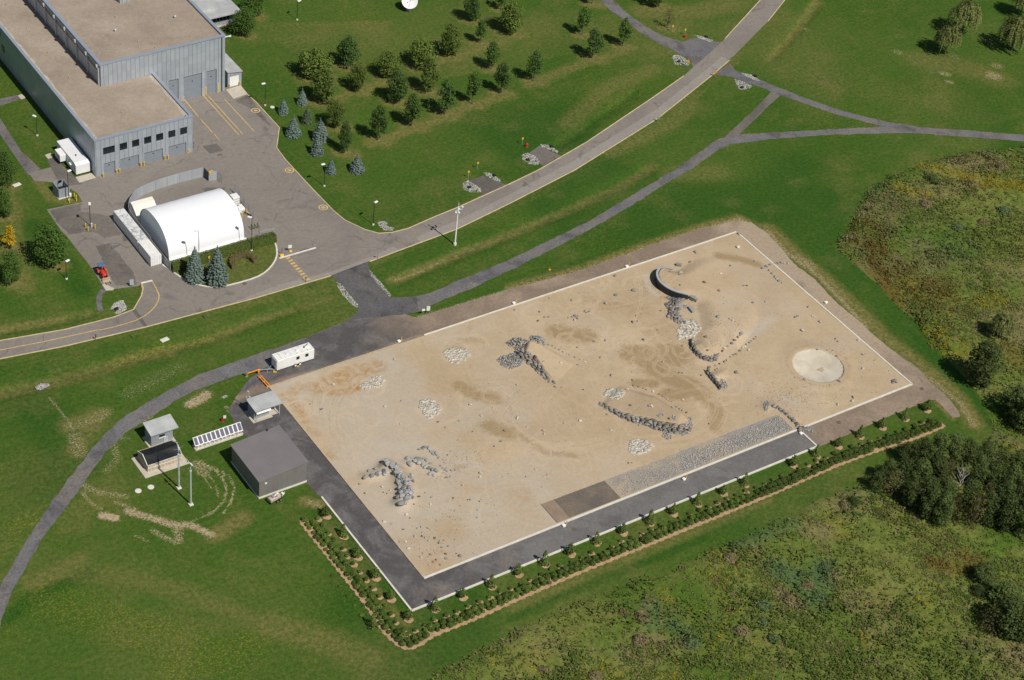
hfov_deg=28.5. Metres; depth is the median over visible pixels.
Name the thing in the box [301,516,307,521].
shrub
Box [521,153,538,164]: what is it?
riprap
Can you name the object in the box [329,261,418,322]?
path
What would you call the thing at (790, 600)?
grass tussock
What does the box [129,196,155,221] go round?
fabric tent
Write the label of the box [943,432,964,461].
woodland tree
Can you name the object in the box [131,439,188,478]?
tarped shed
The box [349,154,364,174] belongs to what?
spruce tree
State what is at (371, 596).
shrub
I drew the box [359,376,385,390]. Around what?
flagstone patch
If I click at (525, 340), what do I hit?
rubble pile
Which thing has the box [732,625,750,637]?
grass tussock
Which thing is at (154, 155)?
garage door
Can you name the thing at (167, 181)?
panel fence
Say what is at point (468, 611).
shrub
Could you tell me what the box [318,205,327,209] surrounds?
manhole cover
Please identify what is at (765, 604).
grass tussock
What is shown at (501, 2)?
lawn tree
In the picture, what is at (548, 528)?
concrete edging
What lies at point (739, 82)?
riprap
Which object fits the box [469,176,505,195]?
culvert pad
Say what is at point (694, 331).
flagstone patch
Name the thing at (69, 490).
path
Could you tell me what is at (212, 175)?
panel fence
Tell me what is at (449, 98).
lawn tree
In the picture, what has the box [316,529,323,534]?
shrub
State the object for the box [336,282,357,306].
riprap
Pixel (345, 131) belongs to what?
lawn tree
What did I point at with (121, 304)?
riprap
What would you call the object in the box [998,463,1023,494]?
woodland tree
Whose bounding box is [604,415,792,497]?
gravel bed
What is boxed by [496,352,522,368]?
rubble pile
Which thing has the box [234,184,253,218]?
fence
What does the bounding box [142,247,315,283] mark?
stop line
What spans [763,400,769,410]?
rubble pile
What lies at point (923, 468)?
woodland tree
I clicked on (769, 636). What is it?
grass tussock
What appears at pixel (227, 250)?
hedge
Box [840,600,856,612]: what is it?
grass tussock
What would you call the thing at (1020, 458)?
woodland tree
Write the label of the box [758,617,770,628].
grass tussock
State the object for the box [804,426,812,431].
rubble pile
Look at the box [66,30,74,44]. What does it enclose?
window
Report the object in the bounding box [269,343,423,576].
timber edging
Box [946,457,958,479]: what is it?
woodland tree
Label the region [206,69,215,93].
garage door
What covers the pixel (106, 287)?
concrete apron
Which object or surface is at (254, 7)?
shade tree
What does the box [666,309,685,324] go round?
rubble pile
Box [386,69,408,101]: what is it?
lawn tree
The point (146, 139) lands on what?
window
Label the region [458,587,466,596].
young tree
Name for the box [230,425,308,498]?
flat-roofed storage building
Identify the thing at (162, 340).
access slab
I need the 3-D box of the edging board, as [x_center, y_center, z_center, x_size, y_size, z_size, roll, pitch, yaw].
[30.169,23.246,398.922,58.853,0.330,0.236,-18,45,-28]
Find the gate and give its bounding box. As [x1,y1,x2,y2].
[204,168,207,178]
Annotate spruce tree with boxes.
[183,246,205,285]
[204,245,228,288]
[277,98,288,115]
[285,115,301,139]
[296,88,307,106]
[301,105,313,125]
[309,134,323,156]
[311,117,328,143]
[325,158,335,175]
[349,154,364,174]
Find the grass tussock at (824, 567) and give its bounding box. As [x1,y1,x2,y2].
[820,561,832,570]
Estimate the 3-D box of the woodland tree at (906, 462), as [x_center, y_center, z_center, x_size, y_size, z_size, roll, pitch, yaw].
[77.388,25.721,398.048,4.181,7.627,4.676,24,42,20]
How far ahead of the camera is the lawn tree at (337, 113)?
477.01 m
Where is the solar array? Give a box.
[192,422,242,450]
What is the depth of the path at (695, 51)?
526.38 m
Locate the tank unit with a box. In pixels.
[236,204,244,213]
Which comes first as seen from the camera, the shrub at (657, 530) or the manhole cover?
the shrub at (657, 530)
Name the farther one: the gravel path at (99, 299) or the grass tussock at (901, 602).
the gravel path at (99, 299)
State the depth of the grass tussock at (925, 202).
476.13 m
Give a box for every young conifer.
[338,523,346,537]
[368,613,378,629]
[428,595,440,612]
[486,574,495,588]
[538,550,549,566]
[591,531,600,544]
[645,509,654,525]
[692,492,702,505]
[740,472,749,486]
[812,444,820,457]
[855,425,864,438]
[901,407,909,420]
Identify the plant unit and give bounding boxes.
[227,193,240,204]
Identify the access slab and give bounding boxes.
[160,337,169,342]
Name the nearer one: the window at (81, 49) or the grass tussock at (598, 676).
the grass tussock at (598, 676)
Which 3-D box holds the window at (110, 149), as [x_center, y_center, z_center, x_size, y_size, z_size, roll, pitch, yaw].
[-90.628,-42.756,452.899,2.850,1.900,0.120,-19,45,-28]
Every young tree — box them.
[321,504,331,516]
[352,545,362,557]
[370,566,380,577]
[386,589,395,598]
[403,608,412,619]
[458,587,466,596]
[513,563,523,574]
[565,542,575,554]
[618,522,627,532]
[668,503,678,513]
[719,484,727,493]
[789,455,798,464]
[834,437,842,446]
[878,417,887,427]
[922,399,931,409]
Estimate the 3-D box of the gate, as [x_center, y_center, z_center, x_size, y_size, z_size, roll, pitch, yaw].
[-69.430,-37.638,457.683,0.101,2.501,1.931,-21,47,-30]
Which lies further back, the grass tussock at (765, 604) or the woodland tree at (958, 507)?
the woodland tree at (958, 507)
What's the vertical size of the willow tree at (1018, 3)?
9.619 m
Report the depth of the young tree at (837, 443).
405.67 m
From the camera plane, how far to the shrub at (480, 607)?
362.13 m
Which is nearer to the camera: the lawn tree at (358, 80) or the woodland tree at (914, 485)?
the woodland tree at (914, 485)
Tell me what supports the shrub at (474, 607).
on the ground at (226, 574)
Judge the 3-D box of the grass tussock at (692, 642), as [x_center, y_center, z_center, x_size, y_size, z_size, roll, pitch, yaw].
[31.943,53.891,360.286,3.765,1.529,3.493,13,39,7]
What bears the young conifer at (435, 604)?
on the mulch
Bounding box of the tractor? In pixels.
[96,262,110,284]
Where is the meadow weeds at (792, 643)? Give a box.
[462,145,1023,679]
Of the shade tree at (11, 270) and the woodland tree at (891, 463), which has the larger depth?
the shade tree at (11, 270)
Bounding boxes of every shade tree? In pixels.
[0,150,17,186]
[0,186,13,216]
[0,224,15,246]
[0,249,22,283]
[30,221,69,266]
[228,6,256,35]
[239,0,264,15]
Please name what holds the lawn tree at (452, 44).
on the ground at (226, 574)
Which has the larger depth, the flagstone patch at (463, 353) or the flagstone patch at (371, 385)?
the flagstone patch at (463, 353)
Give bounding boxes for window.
[36,0,43,8]
[46,6,53,19]
[56,17,64,32]
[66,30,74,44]
[77,42,85,57]
[87,54,96,69]
[103,145,114,154]
[120,142,126,149]
[132,139,138,146]
[144,136,150,143]
[156,133,162,140]
[168,130,174,137]
[180,127,186,134]
[213,15,229,21]
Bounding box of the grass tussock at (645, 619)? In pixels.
[635,612,650,622]
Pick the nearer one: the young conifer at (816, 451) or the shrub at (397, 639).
the shrub at (397, 639)
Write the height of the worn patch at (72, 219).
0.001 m
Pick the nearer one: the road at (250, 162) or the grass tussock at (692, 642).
the grass tussock at (692, 642)
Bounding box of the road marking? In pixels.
[1,96,309,349]
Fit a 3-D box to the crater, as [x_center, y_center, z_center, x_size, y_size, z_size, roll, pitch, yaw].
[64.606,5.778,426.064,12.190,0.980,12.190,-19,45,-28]
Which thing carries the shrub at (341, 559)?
on the ground at (226, 574)
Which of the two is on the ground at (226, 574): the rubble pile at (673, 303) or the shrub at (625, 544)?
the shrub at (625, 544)
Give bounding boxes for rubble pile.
[392,468,414,500]
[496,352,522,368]
[506,335,546,352]
[662,431,672,439]
[664,296,684,312]
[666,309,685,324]
[679,423,692,435]
[720,379,727,389]
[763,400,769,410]
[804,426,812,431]
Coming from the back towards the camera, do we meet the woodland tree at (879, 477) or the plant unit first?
the plant unit
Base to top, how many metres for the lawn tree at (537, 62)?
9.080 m
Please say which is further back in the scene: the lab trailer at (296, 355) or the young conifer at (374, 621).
the lab trailer at (296, 355)
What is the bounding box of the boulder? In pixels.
[396,500,404,505]
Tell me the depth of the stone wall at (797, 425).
411.00 m
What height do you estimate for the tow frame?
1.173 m
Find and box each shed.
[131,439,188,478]
[142,414,178,446]
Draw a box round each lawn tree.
[297,46,334,77]
[310,66,335,101]
[325,100,346,126]
[335,35,361,65]
[337,121,351,152]
[346,62,368,90]
[368,105,388,140]
[373,51,400,76]
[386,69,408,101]
[403,93,423,125]
[409,36,438,67]
[421,57,440,91]
[437,23,463,54]
[437,79,456,114]
[463,0,480,20]
[466,71,481,103]
[475,18,488,43]
[484,41,500,68]
[493,62,510,93]
[496,0,505,6]
[499,0,524,33]
[526,50,543,81]
[577,7,592,34]
[586,27,604,57]
[618,18,633,46]
[646,0,664,6]
[663,8,675,27]
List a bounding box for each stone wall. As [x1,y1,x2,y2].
[516,347,561,387]
[598,402,691,434]
[689,337,718,361]
[705,368,722,389]
[771,404,802,431]
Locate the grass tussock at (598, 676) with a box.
[587,670,603,679]
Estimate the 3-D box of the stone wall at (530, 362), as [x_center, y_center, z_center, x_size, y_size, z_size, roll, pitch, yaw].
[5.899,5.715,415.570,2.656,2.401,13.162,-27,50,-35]
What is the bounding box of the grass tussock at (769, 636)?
[767,633,780,643]
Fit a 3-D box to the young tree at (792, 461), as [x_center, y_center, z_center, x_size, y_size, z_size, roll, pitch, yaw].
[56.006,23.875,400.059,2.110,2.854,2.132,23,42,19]
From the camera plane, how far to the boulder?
379.69 m
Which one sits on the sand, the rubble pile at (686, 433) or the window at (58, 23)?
the rubble pile at (686, 433)
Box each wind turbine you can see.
[174,444,182,489]
[187,460,195,505]
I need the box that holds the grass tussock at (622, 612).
[618,608,627,616]
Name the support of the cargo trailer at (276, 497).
on the ground at (226, 574)
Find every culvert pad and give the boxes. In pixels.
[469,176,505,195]
[529,146,559,165]
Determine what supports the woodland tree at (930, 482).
on the meadow ground at (701, 589)
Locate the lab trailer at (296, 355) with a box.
[268,342,313,372]
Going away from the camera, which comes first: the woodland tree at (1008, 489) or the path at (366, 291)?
the woodland tree at (1008, 489)
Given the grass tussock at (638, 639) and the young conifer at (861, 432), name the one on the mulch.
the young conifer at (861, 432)
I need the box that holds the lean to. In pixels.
[225,53,242,87]
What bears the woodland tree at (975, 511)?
on the meadow ground at (701, 589)
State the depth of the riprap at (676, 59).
518.79 m
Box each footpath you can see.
[0,95,19,105]
[0,119,39,174]
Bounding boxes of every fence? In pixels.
[128,167,203,270]
[208,170,216,180]
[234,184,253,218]
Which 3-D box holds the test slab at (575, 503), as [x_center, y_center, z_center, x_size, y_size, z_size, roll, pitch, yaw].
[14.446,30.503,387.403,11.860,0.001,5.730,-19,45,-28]
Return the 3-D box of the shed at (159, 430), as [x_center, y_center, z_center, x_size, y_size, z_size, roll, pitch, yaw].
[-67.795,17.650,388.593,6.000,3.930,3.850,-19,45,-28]
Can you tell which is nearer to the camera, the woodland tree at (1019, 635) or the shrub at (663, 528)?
the woodland tree at (1019, 635)
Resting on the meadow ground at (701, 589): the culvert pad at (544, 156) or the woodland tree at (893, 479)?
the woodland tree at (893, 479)
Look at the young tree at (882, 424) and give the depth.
411.31 m
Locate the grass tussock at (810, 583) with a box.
[802,580,814,589]
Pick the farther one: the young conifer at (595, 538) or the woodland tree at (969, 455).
the woodland tree at (969, 455)
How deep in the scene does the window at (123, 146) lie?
454.79 m
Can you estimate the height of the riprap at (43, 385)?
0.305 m
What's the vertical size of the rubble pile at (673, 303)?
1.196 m
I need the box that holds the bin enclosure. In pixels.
[52,179,69,199]
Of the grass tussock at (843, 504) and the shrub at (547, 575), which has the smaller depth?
the shrub at (547, 575)
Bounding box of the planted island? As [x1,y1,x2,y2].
[175,243,275,285]
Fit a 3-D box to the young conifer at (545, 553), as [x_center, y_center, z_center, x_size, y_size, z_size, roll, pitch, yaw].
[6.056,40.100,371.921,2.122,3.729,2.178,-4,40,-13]
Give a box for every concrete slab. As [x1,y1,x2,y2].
[688,306,694,312]
[689,295,697,302]
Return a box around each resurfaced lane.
[228,246,397,304]
[416,56,727,241]
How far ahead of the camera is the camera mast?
444.09 m
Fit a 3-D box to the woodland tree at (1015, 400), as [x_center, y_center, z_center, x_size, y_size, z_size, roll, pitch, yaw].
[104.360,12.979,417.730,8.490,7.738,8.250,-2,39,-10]
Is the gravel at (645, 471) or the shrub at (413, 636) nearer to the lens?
the shrub at (413, 636)
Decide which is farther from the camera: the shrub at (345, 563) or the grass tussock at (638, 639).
the shrub at (345, 563)
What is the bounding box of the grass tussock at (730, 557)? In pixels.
[722,552,736,563]
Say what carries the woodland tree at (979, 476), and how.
on the meadow ground at (701, 589)
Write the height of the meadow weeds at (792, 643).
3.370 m
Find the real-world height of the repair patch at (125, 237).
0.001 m
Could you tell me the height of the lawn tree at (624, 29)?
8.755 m
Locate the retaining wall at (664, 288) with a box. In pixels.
[655,266,688,299]
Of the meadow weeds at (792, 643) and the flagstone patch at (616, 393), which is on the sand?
the flagstone patch at (616, 393)
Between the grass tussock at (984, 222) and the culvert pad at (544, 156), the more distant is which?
the culvert pad at (544, 156)
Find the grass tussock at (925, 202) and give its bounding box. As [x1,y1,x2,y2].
[919,199,932,207]
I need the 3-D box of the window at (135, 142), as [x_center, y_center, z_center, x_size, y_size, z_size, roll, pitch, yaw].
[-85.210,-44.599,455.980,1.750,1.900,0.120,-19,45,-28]
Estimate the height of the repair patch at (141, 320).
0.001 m
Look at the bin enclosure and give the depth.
447.74 m
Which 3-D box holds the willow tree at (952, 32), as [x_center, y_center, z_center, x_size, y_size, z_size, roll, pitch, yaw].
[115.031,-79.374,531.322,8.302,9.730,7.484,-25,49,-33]
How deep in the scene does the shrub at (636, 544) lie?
377.98 m
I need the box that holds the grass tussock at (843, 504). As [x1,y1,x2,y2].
[837,500,851,510]
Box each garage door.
[104,161,114,173]
[120,155,138,169]
[144,149,162,162]
[169,79,177,97]
[169,142,185,156]
[184,73,200,99]
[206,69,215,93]
[230,75,238,86]
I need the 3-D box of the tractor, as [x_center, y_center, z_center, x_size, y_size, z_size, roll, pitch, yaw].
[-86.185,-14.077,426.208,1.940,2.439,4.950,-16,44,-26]
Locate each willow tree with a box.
[933,22,962,53]
[946,0,981,33]
[986,311,1015,337]
[997,14,1023,50]
[1008,0,1023,14]
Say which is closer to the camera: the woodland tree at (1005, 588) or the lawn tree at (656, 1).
the woodland tree at (1005, 588)
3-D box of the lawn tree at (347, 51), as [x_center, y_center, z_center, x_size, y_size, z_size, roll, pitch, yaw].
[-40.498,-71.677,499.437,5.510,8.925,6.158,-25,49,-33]
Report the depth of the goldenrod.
436.49 m
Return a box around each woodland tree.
[846,494,861,508]
[868,470,886,492]
[872,507,889,520]
[879,458,900,484]
[881,467,904,495]
[896,455,915,484]
[897,441,915,458]
[898,478,920,504]
[902,489,919,512]
[910,437,933,462]
[910,457,934,488]
[917,487,942,520]
[918,475,941,508]
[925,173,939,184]
[928,431,950,464]
[928,455,949,486]
[931,490,954,526]
[939,477,958,496]
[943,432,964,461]
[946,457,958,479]
[949,495,963,520]
[956,437,980,466]
[960,477,982,508]
[961,494,986,528]
[964,339,1003,388]
[967,454,993,490]
[970,583,988,598]
[971,560,996,585]
[975,438,1002,469]
[976,606,1009,636]
[978,480,996,506]
[980,489,1002,527]
[982,463,1007,492]
[987,579,1023,605]
[991,446,1014,471]
[992,494,1023,531]
[994,384,1023,418]
[995,480,1018,517]
[995,594,1023,639]
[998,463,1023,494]
[1008,450,1023,472]
[1009,397,1023,432]
[1009,498,1023,537]
[1011,612,1023,642]
[1012,484,1023,522]
[1015,477,1023,495]
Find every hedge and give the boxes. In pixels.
[170,231,277,271]
[229,251,257,269]
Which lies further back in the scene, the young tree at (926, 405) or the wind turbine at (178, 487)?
the young tree at (926, 405)
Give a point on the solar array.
(217, 436)
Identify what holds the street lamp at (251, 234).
on the planted island
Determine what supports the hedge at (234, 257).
on the planted island
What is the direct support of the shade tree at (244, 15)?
on the ground at (226, 574)
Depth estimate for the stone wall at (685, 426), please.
405.26 m
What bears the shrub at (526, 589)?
on the mulch
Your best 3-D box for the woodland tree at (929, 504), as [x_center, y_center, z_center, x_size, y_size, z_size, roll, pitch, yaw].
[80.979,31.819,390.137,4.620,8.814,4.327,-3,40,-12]
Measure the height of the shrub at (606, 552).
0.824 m
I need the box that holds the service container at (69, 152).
[55,138,89,174]
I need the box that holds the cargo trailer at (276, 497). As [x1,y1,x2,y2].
[267,492,284,503]
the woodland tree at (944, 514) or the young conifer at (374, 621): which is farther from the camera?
the woodland tree at (944, 514)
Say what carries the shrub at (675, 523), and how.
on the ground at (226, 574)
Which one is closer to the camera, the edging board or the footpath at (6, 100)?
the edging board
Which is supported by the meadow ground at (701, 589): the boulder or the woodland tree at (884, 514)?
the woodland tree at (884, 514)
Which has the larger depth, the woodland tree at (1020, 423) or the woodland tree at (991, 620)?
the woodland tree at (1020, 423)
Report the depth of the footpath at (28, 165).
459.73 m
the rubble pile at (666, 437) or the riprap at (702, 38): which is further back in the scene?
the riprap at (702, 38)
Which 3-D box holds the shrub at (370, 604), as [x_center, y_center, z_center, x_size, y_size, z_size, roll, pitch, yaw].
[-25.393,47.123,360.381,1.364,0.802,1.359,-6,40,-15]
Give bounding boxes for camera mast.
[453,203,463,245]
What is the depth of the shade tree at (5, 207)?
437.35 m
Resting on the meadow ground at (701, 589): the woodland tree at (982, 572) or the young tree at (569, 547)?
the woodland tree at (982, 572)
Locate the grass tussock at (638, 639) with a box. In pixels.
[631,633,647,646]
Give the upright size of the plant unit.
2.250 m
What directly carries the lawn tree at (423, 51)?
on the ground at (226, 574)
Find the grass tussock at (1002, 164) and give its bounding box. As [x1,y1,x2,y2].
[994,162,1007,170]
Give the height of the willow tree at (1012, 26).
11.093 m
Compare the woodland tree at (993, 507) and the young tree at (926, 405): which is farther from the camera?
the young tree at (926, 405)
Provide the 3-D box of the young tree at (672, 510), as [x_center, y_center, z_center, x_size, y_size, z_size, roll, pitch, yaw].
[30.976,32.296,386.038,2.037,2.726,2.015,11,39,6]
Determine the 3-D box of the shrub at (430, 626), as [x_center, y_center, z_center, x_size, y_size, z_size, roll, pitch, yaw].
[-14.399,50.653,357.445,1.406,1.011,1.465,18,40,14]
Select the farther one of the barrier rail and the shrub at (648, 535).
the barrier rail
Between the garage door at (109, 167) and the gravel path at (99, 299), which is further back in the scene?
the garage door at (109, 167)
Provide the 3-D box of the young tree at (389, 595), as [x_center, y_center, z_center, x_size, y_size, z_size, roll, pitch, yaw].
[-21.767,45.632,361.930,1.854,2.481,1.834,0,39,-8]
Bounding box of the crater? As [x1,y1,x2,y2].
[792,349,843,382]
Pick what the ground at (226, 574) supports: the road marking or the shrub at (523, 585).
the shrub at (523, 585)
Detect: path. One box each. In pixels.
[0,323,340,624]
[96,288,105,310]
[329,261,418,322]
[408,126,1023,313]
[600,0,720,66]
[717,64,915,126]
[725,91,779,136]
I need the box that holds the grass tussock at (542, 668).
[537,665,549,673]
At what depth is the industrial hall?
472.33 m
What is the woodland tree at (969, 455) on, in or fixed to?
on the meadow ground at (701, 589)
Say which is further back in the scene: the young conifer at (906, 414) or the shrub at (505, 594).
the young conifer at (906, 414)
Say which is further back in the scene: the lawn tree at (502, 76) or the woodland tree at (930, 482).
the lawn tree at (502, 76)
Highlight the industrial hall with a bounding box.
[0,0,230,176]
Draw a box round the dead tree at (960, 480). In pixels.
[952,467,969,491]
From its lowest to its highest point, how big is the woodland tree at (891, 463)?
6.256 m
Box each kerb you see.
[0,0,784,358]
[162,243,277,287]
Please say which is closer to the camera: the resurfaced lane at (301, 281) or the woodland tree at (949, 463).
the woodland tree at (949, 463)
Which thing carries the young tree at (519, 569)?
on the mulch
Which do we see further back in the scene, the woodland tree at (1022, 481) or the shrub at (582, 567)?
the woodland tree at (1022, 481)
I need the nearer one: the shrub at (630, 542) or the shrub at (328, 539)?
the shrub at (328, 539)
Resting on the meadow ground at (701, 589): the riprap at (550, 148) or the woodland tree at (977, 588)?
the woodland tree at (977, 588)
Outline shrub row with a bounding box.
[744,419,941,502]
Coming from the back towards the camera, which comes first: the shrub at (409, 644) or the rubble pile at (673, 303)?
the rubble pile at (673, 303)
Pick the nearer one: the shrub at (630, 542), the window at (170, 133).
the shrub at (630, 542)
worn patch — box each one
[50,203,121,237]
[96,243,136,285]
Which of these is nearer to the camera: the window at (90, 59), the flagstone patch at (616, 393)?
the flagstone patch at (616, 393)
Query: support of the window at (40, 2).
in the industrial hall
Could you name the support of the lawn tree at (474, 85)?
on the ground at (226, 574)
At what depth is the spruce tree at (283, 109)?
481.35 m
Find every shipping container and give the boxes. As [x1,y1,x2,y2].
[113,208,147,249]
[138,239,161,265]
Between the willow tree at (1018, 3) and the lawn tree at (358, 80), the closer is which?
the lawn tree at (358, 80)
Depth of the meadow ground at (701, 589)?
378.36 m
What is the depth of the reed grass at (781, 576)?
376.33 m
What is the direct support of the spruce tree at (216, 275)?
on the planted island
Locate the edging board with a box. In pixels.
[541,414,775,503]
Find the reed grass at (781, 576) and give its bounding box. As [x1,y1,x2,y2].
[644,148,994,638]
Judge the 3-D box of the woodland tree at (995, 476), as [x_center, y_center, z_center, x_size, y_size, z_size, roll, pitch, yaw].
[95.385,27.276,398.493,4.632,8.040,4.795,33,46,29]
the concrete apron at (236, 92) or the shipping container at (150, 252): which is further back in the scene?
the concrete apron at (236, 92)
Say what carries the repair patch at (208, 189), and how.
on the road at (250, 162)
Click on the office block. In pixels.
(218, 13)
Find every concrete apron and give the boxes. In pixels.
[45,153,52,158]
[76,173,95,182]
[103,284,113,290]
[226,85,246,98]
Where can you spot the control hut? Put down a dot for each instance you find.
(261, 407)
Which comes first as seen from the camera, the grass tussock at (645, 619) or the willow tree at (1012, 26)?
the grass tussock at (645, 619)
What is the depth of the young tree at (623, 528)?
380.26 m
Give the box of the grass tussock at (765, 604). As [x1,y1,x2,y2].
[754,598,772,612]
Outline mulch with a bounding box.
[300,409,944,649]
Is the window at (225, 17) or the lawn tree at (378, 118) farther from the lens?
the window at (225, 17)
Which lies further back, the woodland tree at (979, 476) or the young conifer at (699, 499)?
the woodland tree at (979, 476)
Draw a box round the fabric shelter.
[139,188,246,261]
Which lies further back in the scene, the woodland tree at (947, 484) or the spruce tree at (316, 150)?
the spruce tree at (316, 150)
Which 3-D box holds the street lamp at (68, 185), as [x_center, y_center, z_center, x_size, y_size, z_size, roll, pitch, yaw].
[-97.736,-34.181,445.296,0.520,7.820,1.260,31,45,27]
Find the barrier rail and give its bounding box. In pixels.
[258,375,269,386]
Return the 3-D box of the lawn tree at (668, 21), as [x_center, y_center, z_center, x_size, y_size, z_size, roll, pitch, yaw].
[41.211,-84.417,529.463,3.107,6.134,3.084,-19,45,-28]
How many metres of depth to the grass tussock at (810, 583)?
373.98 m
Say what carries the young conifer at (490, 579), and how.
on the mulch
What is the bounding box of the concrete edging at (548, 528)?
[321,231,912,611]
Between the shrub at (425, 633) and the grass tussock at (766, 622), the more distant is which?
the grass tussock at (766, 622)
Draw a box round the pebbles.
[369,270,888,566]
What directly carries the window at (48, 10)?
in the industrial hall
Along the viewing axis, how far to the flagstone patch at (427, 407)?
403.72 m
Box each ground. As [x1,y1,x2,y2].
[0,0,1023,679]
[431,147,1023,679]
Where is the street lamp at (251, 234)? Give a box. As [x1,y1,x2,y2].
[247,216,252,250]
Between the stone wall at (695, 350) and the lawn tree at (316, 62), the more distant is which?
the lawn tree at (316, 62)
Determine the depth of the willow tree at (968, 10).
537.41 m
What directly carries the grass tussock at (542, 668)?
on the meadow ground at (701, 589)
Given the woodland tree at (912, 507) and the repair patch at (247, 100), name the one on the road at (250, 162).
the repair patch at (247, 100)
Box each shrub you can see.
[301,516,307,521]
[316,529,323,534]
[324,537,331,543]
[339,555,345,561]
[342,559,349,565]
[366,601,373,607]
[368,593,375,599]
[382,623,388,629]
[395,636,401,641]
[398,632,406,638]
[406,641,413,647]
[411,634,417,639]
[422,631,429,638]
[427,623,434,629]
[439,618,446,624]
[446,621,453,627]
[457,616,463,622]
[465,608,473,615]
[472,605,478,610]
[477,603,484,609]
[502,591,509,598]
[519,583,526,590]
[524,587,530,593]
[543,573,550,578]
[579,564,585,570]
[589,559,595,565]
[603,550,609,555]
[621,542,627,547]
[627,540,633,545]
[633,542,640,548]
[644,533,650,538]
[655,528,661,533]
[660,525,667,530]
[672,521,679,526]
[706,507,712,513]
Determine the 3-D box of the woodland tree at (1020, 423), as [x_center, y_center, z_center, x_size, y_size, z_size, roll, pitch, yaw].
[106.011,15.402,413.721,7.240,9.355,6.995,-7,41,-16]
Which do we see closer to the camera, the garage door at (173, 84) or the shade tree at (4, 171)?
the shade tree at (4, 171)
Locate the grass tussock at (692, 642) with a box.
[681,635,699,649]
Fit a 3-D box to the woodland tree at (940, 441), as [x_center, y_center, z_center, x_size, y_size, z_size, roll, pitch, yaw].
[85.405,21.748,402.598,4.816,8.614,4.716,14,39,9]
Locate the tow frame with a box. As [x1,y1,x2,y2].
[247,368,272,376]
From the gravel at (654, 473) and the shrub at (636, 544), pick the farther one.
the gravel at (654, 473)
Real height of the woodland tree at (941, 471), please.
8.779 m
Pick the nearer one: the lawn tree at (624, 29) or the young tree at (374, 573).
the young tree at (374, 573)
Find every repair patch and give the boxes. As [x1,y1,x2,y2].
[122,235,128,240]
[132,309,146,326]
[203,144,222,153]
[205,187,224,191]
[235,95,270,125]
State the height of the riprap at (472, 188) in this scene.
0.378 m
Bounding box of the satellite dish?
[402,0,417,10]
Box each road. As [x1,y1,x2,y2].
[0,0,783,357]
[229,221,959,608]
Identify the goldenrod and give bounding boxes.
[485,159,1023,679]
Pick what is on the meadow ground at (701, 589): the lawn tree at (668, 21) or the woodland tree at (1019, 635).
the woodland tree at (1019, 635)
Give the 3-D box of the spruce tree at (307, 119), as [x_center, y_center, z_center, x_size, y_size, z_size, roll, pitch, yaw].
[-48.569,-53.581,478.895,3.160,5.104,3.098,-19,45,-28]
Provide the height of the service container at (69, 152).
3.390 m
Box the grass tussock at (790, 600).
[782,594,797,607]
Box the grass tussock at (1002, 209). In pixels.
[996,206,1010,214]
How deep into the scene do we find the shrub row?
403.24 m
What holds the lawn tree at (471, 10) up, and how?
on the ground at (226, 574)
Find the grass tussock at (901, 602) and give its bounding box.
[895,598,907,606]
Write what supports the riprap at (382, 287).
on the ground at (226, 574)
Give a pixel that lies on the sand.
(354, 430)
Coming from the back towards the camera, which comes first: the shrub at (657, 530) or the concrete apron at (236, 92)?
the concrete apron at (236, 92)
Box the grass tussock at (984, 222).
[977,218,989,225]
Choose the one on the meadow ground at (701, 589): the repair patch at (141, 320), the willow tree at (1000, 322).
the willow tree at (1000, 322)
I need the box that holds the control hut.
[244,390,281,422]
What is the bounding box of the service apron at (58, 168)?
[48,156,81,184]
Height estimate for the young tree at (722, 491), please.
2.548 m
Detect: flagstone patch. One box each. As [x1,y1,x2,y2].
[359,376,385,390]
[419,399,441,418]
[442,347,470,363]
[603,388,625,399]
[628,438,653,455]
[676,319,701,339]
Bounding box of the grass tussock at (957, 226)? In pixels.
[951,222,964,231]
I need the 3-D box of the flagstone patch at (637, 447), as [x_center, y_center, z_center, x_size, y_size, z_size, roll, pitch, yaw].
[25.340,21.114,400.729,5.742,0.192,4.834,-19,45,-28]
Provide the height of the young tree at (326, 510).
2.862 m
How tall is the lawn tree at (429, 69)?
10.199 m
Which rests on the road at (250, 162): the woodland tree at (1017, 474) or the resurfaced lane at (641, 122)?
the resurfaced lane at (641, 122)
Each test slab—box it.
[541,500,569,522]
[554,481,619,517]
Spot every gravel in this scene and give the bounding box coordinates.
[609,454,681,485]
[622,460,688,495]
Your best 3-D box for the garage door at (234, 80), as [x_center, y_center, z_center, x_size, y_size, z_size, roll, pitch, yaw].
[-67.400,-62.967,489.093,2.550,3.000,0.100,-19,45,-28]
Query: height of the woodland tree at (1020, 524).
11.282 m
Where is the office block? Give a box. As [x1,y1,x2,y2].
[192,0,240,27]
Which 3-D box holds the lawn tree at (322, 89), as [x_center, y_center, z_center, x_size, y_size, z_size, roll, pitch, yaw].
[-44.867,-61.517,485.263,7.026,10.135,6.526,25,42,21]
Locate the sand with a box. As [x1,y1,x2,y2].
[270,233,909,576]
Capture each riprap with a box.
[35,383,48,389]
[110,300,126,313]
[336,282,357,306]
[369,269,390,296]
[377,221,392,230]
[463,180,480,191]
[483,172,500,181]
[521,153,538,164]
[540,144,557,152]
[672,55,690,64]
[696,35,712,41]
[734,79,750,89]
[743,73,759,80]

